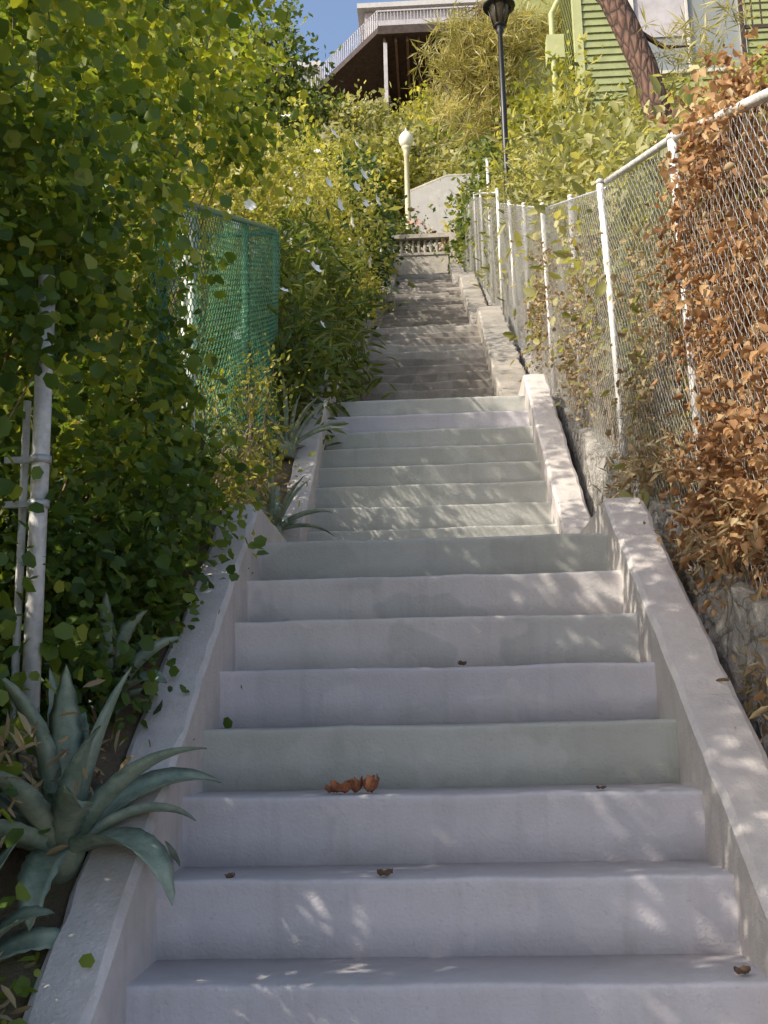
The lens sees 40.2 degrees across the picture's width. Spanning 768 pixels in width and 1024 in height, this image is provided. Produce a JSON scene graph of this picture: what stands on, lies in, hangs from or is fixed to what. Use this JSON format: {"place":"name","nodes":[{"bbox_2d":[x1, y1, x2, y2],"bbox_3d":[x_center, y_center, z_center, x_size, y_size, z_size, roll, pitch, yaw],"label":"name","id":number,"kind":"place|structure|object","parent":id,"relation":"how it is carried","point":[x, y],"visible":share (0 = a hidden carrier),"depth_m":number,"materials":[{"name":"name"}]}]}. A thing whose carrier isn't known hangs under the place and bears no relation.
{"place":"outdoors","nodes":[
{"label":"outdoors","id":0,"kind":"place"},
{"bbox_2d":[166,0,412,75],"label":"sky","id":1,"kind":"structure","parent":0,"point":[334,22],"materials":[{"name":"blue"}]},
{"bbox_2d":[0,91,710,1023],"bbox_3d":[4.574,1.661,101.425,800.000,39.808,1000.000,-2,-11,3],"label":"ground","id":2,"kind":"structure","parent":0,"point":[110,761],"depth_m":2.90,"materials":[{"name":"soil"}]},
{"bbox_2d":[2,274,55,780],"bbox_3d":[-1.089,0.308,3.164,0.140,2.150,0.065,-4,-11,13],"label":"conduit pole","id":3,"kind":"object","parent":2,"relation":"on","point":[40,456],"visible":0.53,"depth_m":3.20,"materials":[{"name":"grey metal"}]},
{"bbox_2d":[0,839,60,961],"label":"agave plant","id":4,"kind":"object","parent":2,"relation":"on","point":[38,938],"visible":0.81,"depth_m":2.55,"materials":[{"name":"green plant"}]},
{"bbox_2d":[0,665,220,931],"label":"agave plant","id":5,"kind":"object","parent":2,"relation":"on","point":[82,821],"visible":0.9,"depth_m":2.80,"materials":[{"name":"green plant"}]},
{"bbox_2d":[1,2,221,177],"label":"broadleaf tree","id":6,"kind":"object","parent":2,"relation":"on","point":[109,19],"visible":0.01,"depth_m":7.12,"materials":[{"name":"green plant"}]},
{"bbox_2d":[41,592,181,714],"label":"agave plant","id":7,"kind":"object","parent":2,"relation":"on","point":[127,629],"visible":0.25,"depth_m":3.48,"materials":[{"name":"green plant"}]},
{"bbox_2d":[4,138,240,486],"bbox_3d":[-2.017,-0.919,6.338,2.158,3.436,3.905,-2,-11,3],"label":"leafy shrub","id":8,"kind":"object","parent":2,"relation":"on","point":[28,393],"visible":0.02,"depth_m":6.47,"materials":[{"name":"green plant"}]},
{"bbox_2d":[0,475,253,1023],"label":"ground ivy","id":9,"kind":"object","parent":2,"relation":"on","point":[21,986],"visible":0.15,"depth_m":2.83,"materials":[{"name":"green plant"}]},
{"bbox_2d":[1,9,277,136],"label":"broadleaf tree","id":10,"kind":"object","parent":2,"relation":"on","point":[236,41],"visible":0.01,"depth_m":21.34,"materials":[{"name":"green plant"}]},
{"bbox_2d":[0,444,300,1020],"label":"dry grass clump","id":11,"kind":"object","parent":2,"relation":"on","point":[18,738],"visible":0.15,"depth_m":2.70,"materials":[{"name":"plant"}]},
{"bbox_2d":[39,162,269,312],"bbox_3d":[-3.720,-3.403,13.592,5.701,3.944,4.889,-4,-11,13],"label":"hillside shrub","id":12,"kind":"object","parent":2,"relation":"on","point":[234,213],"depth_m":13.04,"materials":[{"name":"green plant"}]},
{"bbox_2d":[23,504,286,1023],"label":"stair wall","id":13,"kind":"structure","parent":2,"relation":"on","point":[110,921],"depth_m":2.95,"materials":[{"name":"grey concrete"}]},
{"bbox_2d":[0,0,338,847],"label":"hedge shrub","id":14,"kind":"object","parent":2,"relation":"on","point":[70,66],"visible":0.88,"depth_m":3.64,"materials":[{"name":"green plant"}]},
{"bbox_2d":[140,231,272,430],"bbox_3d":[-1.381,-1.303,8.102,1.100,1.812,0.040,-2,-11,3],"label":"chain link fence","id":15,"kind":"object","parent":2,"relation":"on","point":[223,288],"visible":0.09,"depth_m":8.19,"materials":[{"name":"green metal"}]},
{"bbox_2d":[141,192,280,546],"bbox_3d":[-0.913,-0.796,6.124,0.129,3.593,3.632,-2,-11,3],"label":"chain link fence","id":16,"kind":"object","parent":2,"relation":"on","point":[191,305],"visible":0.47,"depth_m":6.04,"materials":[{"name":"green metal"}]},
{"bbox_2d":[51,28,375,368],"bbox_3d":[-2.447,-2.923,10.609,4.674,5.248,5.375,-2,-11,3],"label":"flowering shrub","id":17,"kind":"object","parent":2,"relation":"on","point":[250,204],"visible":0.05,"depth_m":11.09,"materials":[{"name":"green plant"}]},
{"bbox_2d":[194,333,315,520],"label":"wiry shrub","id":18,"kind":"object","parent":2,"relation":"on","point":[248,448],"visible":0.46,"depth_m":6.14,"materials":[{"name":"green plant"}]},
{"bbox_2d":[179,0,341,139],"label":"broadleaf tree","id":19,"kind":"object","parent":2,"relation":"on","point":[291,81],"visible":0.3,"depth_m":34.37,"materials":[{"name":"green plant"}]},
{"bbox_2d":[223,378,347,458],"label":"agave plant","id":20,"kind":"object","parent":2,"relation":"on","point":[288,438],"visible":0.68,"depth_m":7.51,"materials":[{"name":"green plant"}]},
{"bbox_2d":[251,451,334,536],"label":"agave plant","id":21,"kind":"object","parent":2,"relation":"on","point":[278,512],"visible":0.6,"depth_m":6.38,"materials":[{"name":"green plant"}]},
{"bbox_2d":[273,60,322,86],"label":"neighbour house","id":22,"kind":"structure","parent":2,"relation":"on","point":[318,63],"depth_m":63.28,"materials":[{"name":"grey paint"}]},
{"bbox_2d":[276,127,325,167],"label":"hillside shrub","id":23,"kind":"object","parent":2,"relation":"on","point":[299,148],"depth_m":36.05,"materials":[{"name":"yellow plant"}]},
{"bbox_2d":[195,181,409,449],"bbox_3d":[-0.758,-1.666,9.806,1.992,3.809,4.834,-2,-11,3],"label":"oleander shrub","id":24,"kind":"object","parent":2,"relation":"on","point":[313,342],"visible":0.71,"depth_m":8.87,"materials":[{"name":"green plant"}]},
{"bbox_2d":[281,383,336,541],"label":"stair wall","id":25,"kind":"structure","parent":2,"relation":"on","point":[309,466],"depth_m":7.41,"materials":[{"name":"grey concrete"}]},
{"bbox_2d":[280,117,346,168],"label":"hillside shrub","id":26,"kind":"object","parent":2,"relation":"on","point":[313,135],"visible":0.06,"depth_m":39.29,"materials":[{"name":"green plant"}]},
{"bbox_2d":[224,74,403,325],"bbox_3d":[-1.106,-3.912,15.176,2.834,4.700,5.333,-2,-11,3],"label":"flowering shrub","id":27,"kind":"object","parent":2,"relation":"on","point":[366,278],"visible":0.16,"depth_m":14.42,"materials":[{"name":"green plant"}]},
{"bbox_2d":[213,122,415,309],"bbox_3d":[-2.423,-4.601,19.023,4.755,3.972,5.545,8,-15,-41],"label":"hillside shrub","id":28,"kind":"object","parent":2,"relation":"on","point":[394,270],"visible":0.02,"depth_m":18.23,"materials":[{"name":"green plant"}]},
{"bbox_2d":[278,77,366,140],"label":"hillside shrub","id":29,"kind":"object","parent":2,"relation":"on","point":[322,111],"visible":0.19,"depth_m":41.67,"materials":[{"name":"green plant"}]},
{"bbox_2d":[244,131,405,342],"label":"ivy shrub","id":30,"kind":"object","parent":2,"relation":"on","point":[379,190],"visible":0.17,"depth_m":17.78,"materials":[{"name":"green plant"}]},
{"bbox_2d":[276,131,383,279],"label":"hillside shrub","id":31,"kind":"object","parent":2,"relation":"on","point":[293,139],"depth_m":22.08,"materials":[{"name":"green plant"}]},
{"bbox_2d":[304,121,384,163],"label":"hillside shrub","id":32,"kind":"object","parent":2,"relation":"on","point":[366,140],"visible":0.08,"depth_m":38.49,"materials":[{"name":"green plant"}]},
{"bbox_2d":[287,141,417,276],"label":"hillside shrub","id":33,"kind":"object","parent":2,"relation":"on","point":[390,197],"depth_m":27.35,"materials":[{"name":"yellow plant"}]},
{"bbox_2d":[308,79,413,151],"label":"hillside shrub","id":34,"kind":"object","parent":2,"relation":"on","point":[369,110],"visible":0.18,"depth_m":41.17,"materials":[{"name":"green plant"}]},
{"bbox_2d":[328,146,404,234],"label":"hillside shrub","id":35,"kind":"object","parent":2,"relation":"on","point":[402,204],"visible":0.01,"depth_m":34.14,"materials":[{"name":"green plant"}]},
{"bbox_2d":[339,273,396,401],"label":"stair wall","id":36,"kind":"structure","parent":2,"relation":"on","point":[370,323],"depth_m":13.94,"materials":[{"name":"concrete"}]},
{"bbox_2d":[348,91,396,135],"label":"hillside shrub","id":37,"kind":"object","parent":2,"relation":"on","point":[376,117],"visible":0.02,"depth_m":44.89,"materials":[{"name":"green plant"}]},
{"bbox_2d":[336,130,416,272],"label":"ivy shrub","id":38,"kind":"object","parent":2,"relation":"on","point":[394,212],"visible":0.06,"depth_m":26.51,"materials":[{"name":"green plant"}]},
{"bbox_2d":[326,120,439,221],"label":"hillside shrub","id":39,"kind":"object","parent":2,"relation":"on","point":[389,153],"visible":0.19,"depth_m":34.84,"materials":[{"name":"green plant"}]},
{"bbox_2d":[374,106,412,133],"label":"hillside shrub","id":40,"kind":"object","parent":2,"relation":"on","point":[395,112],"visible":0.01,"depth_m":44.72,"materials":[{"name":"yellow plant"}]},
{"bbox_2d":[308,0,499,114],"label":"hilltop house","id":41,"kind":"structure","parent":2,"relation":"on","point":[377,58],"depth_m":53.37,"materials":[{"name":"grey paint"}]},
{"bbox_2d":[399,128,412,252],"bbox_3d":[0.738,-9.350,32.363,0.460,5.470,0.460,-2,-11,3],"label":"street lamp","id":42,"kind":"object","parent":2,"relation":"on","point":[405,139],"visible":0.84,"depth_m":32.58,"materials":[{"name":"white metal"}]},
{"bbox_2d":[381,106,438,135],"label":"hillside shrub","id":43,"kind":"object","parent":2,"relation":"on","point":[408,122],"visible":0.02,"depth_m":41.81,"materials":[{"name":"green plant"}]},
{"bbox_2d":[367,109,458,175],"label":"hillside shrub","id":44,"kind":"object","parent":2,"relation":"on","point":[411,129],"visible":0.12,"depth_m":38.57,"materials":[{"name":"green plant"}]},
{"bbox_2d":[389,206,449,262],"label":"rose bush","id":45,"kind":"object","parent":2,"relation":"on","point":[410,230],"visible":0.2,"depth_m":30.59,"materials":[{"name":"green plant"}]},
{"bbox_2d":[395,273,452,286],"bbox_3d":[1.006,-5.120,26.053,1.440,3.236,7.525,-2,-11,3],"label":"stair flight","id":46,"kind":"object","parent":2,"relation":"on","point":[431,279],"visible":0.37,"depth_m":26.64,"materials":[{"name":"concrete"}]},
{"bbox_2d":[382,228,457,274],"bbox_3d":[0.546,-6.879,29.983,3.120,2.320,0.390,-2,-11,3],"label":"balustrade","id":47,"kind":"object","parent":46,"relation":"on","point":[424,262],"visible":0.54,"depth_m":29.90,"materials":[{"name":"concrete"}]},
{"bbox_2d":[380,284,469,327],"bbox_3d":[0.729,-3.240,18.568,1.440,3.435,6.719,-2,-11,3],"label":"stair flight","id":48,"kind":"object","parent":2,"relation":"on","point":[439,306],"visible":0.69,"depth_m":18.18,"materials":[{"name":"concrete"}]},
{"bbox_2d":[373,73,479,160],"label":"hillside shrub","id":49,"kind":"object","parent":2,"relation":"on","point":[417,109],"visible":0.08,"depth_m":41.90,"materials":[{"name":"green plant"}]},
{"bbox_2d":[362,324,493,400],"bbox_3d":[0.515,-1.445,12.540,1.440,2.525,4.704,-2,-11,3],"label":"stair flight","id":50,"kind":"object","parent":2,"relation":"on","point":[432,362],"visible":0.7,"depth_m":12.29,"materials":[{"name":"concrete"}]},
{"bbox_2d":[307,396,556,540],"bbox_3d":[0.367,-0.095,8.301,1.640,1.865,3.320,-2,-11,3],"label":"stair flight","id":51,"kind":"object","parent":2,"relation":"on","point":[465,467],"visible":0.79,"depth_m":7.65,"materials":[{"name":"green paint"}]},
{"bbox_2d":[400,133,484,204],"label":"hillside shrub","id":52,"kind":"object","parent":2,"relation":"on","point":[450,167],"visible":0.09,"depth_m":35.13,"materials":[{"name":"green plant"}]},
{"bbox_2d":[126,533,767,1023],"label":"stair flight","id":53,"kind":"object","parent":2,"relation":"on","point":[536,877],"visible":0.99,"depth_m":3.22,"materials":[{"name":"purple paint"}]},
{"bbox_2d":[225,872,234,877],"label":"fallen leaf","id":54,"kind":"object","parent":53,"relation":"on","point":[229,875],"visible":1,"depth_m":2.97,"materials":[{"name":"brown plant"}]},
{"bbox_2d":[325,784,334,792],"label":"fallen leaf","id":55,"kind":"object","parent":53,"relation":"on","point":[328,788],"visible":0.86,"depth_m":3.31,"materials":[{"name":"brown plant"}]},
{"bbox_2d":[331,779,352,792],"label":"fallen leaf","id":56,"kind":"object","parent":53,"relation":"on","point":[343,787],"visible":1,"depth_m":3.29,"materials":[{"name":"brown plant"}]},
{"bbox_2d":[348,777,363,792],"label":"fallen leaf","id":57,"kind":"object","parent":53,"relation":"on","point":[356,785],"visible":1,"depth_m":3.29,"materials":[{"name":"brown plant"}]},
{"bbox_2d":[361,775,379,792],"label":"fallen leaf","id":58,"kind":"object","parent":53,"relation":"on","point":[370,783],"visible":1,"depth_m":3.27,"materials":[{"name":"brown plant"}]},
{"bbox_2d":[377,868,392,875],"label":"fallen leaf","id":59,"kind":"object","parent":53,"relation":"on","point":[386,872],"visible":1,"depth_m":2.95,"materials":[{"name":"brown plant"}]},
{"bbox_2d":[457,660,466,665],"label":"fallen leaf","id":60,"kind":"object","parent":53,"relation":"on","point":[460,662],"visible":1,"depth_m":3.90,"materials":[{"name":"brown plant"}]},
{"bbox_2d":[733,965,750,973],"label":"fallen leaf","id":61,"kind":"object","parent":53,"relation":"on","point":[743,969],"visible":1,"depth_m":2.60,"materials":[{"name":"brown plant"}]},
{"bbox_2d":[410,173,486,249],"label":"retaining wall","id":62,"kind":"structure","parent":2,"relation":"on","point":[425,196],"depth_m":33.67,"materials":[{"name":"grey paint"}]},
{"bbox_2d":[413,102,491,176],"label":"hillside shrub","id":63,"kind":"object","parent":2,"relation":"on","point":[432,128],"visible":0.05,"depth_m":38.13,"materials":[{"name":"green plant"}]},
{"bbox_2d":[428,176,477,262],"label":"hillside shrub","id":64,"kind":"object","parent":2,"relation":"on","point":[448,206],"visible":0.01,"depth_m":31.77,"materials":[{"name":"green plant"}]},
{"bbox_2d":[429,115,534,278],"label":"leafy shrub","id":65,"kind":"object","parent":2,"relation":"on","point":[466,198],"visible":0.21,"depth_m":23.92,"materials":[{"name":"green plant"}]},
{"bbox_2d":[402,0,564,238],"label":"shrub","id":66,"kind":"object","parent":2,"relation":"on","point":[477,54],"visible":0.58,"depth_m":26.94,"materials":[{"name":"green plant"}]},
{"bbox_2d":[449,263,525,395],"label":"stair wall","id":67,"kind":"structure","parent":2,"relation":"on","point":[501,352],"depth_m":12.56,"materials":[{"name":"concrete"}]},
{"bbox_2d":[482,0,518,309],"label":"street lamp","id":68,"kind":"object","parent":2,"relation":"on","point":[497,12],"visible":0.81,"depth_m":17.70,"materials":[{"name":"black metal"}]},
{"bbox_2d":[518,374,590,533],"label":"stair wall","id":69,"kind":"structure","parent":2,"relation":"on","point":[570,514],"depth_m":7.40,"materials":[{"name":"grey concrete"}]},
{"bbox_2d":[461,60,672,310],"bbox_3d":[2.939,-4.240,15.427,3.474,4.879,7.828,-2,-11,3],"label":"bamboo like shrub","id":70,"kind":"object","parent":2,"relation":"on","point":[516,189],"visible":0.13,"depth_m":14.03,"materials":[{"name":"green plant"}]},
{"bbox_2d":[466,30,767,254],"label":"leafy shrub","id":71,"kind":"object","parent":2,"relation":"on","point":[530,108],"visible":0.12,"depth_m":19.22,"materials":[{"name":"green plant"}]},
{"bbox_2d":[479,280,767,757],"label":"retaining wall","id":72,"kind":"structure","parent":2,"relation":"on","point":[735,619],"depth_m":4.13,"materials":[{"name":"concrete"}]},
{"bbox_2d":[460,159,503,311],"bbox_3d":[1.940,-5.562,22.469,0.081,8.756,13.504,-2,-11,3],"label":"chain link fence","id":73,"kind":"object","parent":72,"relation":"on","point":[486,228],"visible":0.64,"depth_m":18.07,"materials":[{"name":"grey metal"}]},
{"bbox_2d":[499,88,767,602],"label":"chain link fence","id":74,"kind":"object","parent":72,"relation":"on","point":[747,103],"visible":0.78,"depth_m":5.84,"materials":[{"name":"silver metal"}]},
{"bbox_2d":[510,171,703,500],"bbox_3d":[1.522,-1.287,8.000,0.738,3.889,6.531,-2,-11,3],"label":"dry vine","id":75,"kind":"object","parent":74,"relation":"attached to","point":[644,396],"visible":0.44,"depth_m":6.03,"materials":[{"name":"plant"}]},
{"bbox_2d":[621,3,767,699],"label":"dry vine","id":76,"kind":"object","parent":74,"relation":"attached to","point":[728,83],"visible":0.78,"depth_m":3.94,"materials":[{"name":"orange plant"}]},
{"bbox_2d":[499,40,767,388],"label":"leafy shrub","id":77,"kind":"object","parent":2,"relation":"on","point":[575,163],"visible":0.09,"depth_m":8.77,"materials":[{"name":"green plant"}]},
{"bbox_2d":[505,0,767,166],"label":"green house","id":78,"kind":"structure","parent":2,"relation":"on","point":[581,17],"depth_m":24.28,"materials":[{"name":"green wood"}]},
{"bbox_2d":[628,0,748,74],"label":"window","id":79,"kind":"structure","parent":78,"relation":"in","point":[655,8],"depth_m":24.27,"materials":[{"name":"white glass"}]},
{"bbox_2d":[533,54,767,505],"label":"tangled shrub","id":80,"kind":"object","parent":2,"relation":"on","point":[600,290],"visible":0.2,"depth_m":6.83,"materials":[{"name":"green plant"}]},
{"bbox_2d":[580,497,767,975],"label":"stair wall","id":81,"kind":"structure","parent":2,"relation":"on","point":[723,763],"depth_m":3.40,"materials":[{"name":"grey concrete"}]},
{"bbox_2d":[596,0,762,133],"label":"pine tree","id":82,"kind":"object","parent":2,"relation":"on","point":[633,38],"visible":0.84,"depth_m":13.05,"materials":[{"name":"green plant"}]},
{"bbox_2d":[592,400,767,742],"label":"dry grass clump","id":83,"kind":"object","parent":2,"relation":"on","point":[634,462],"visible":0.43,"depth_m":4.05,"materials":[{"name":"plant"}]}
]}

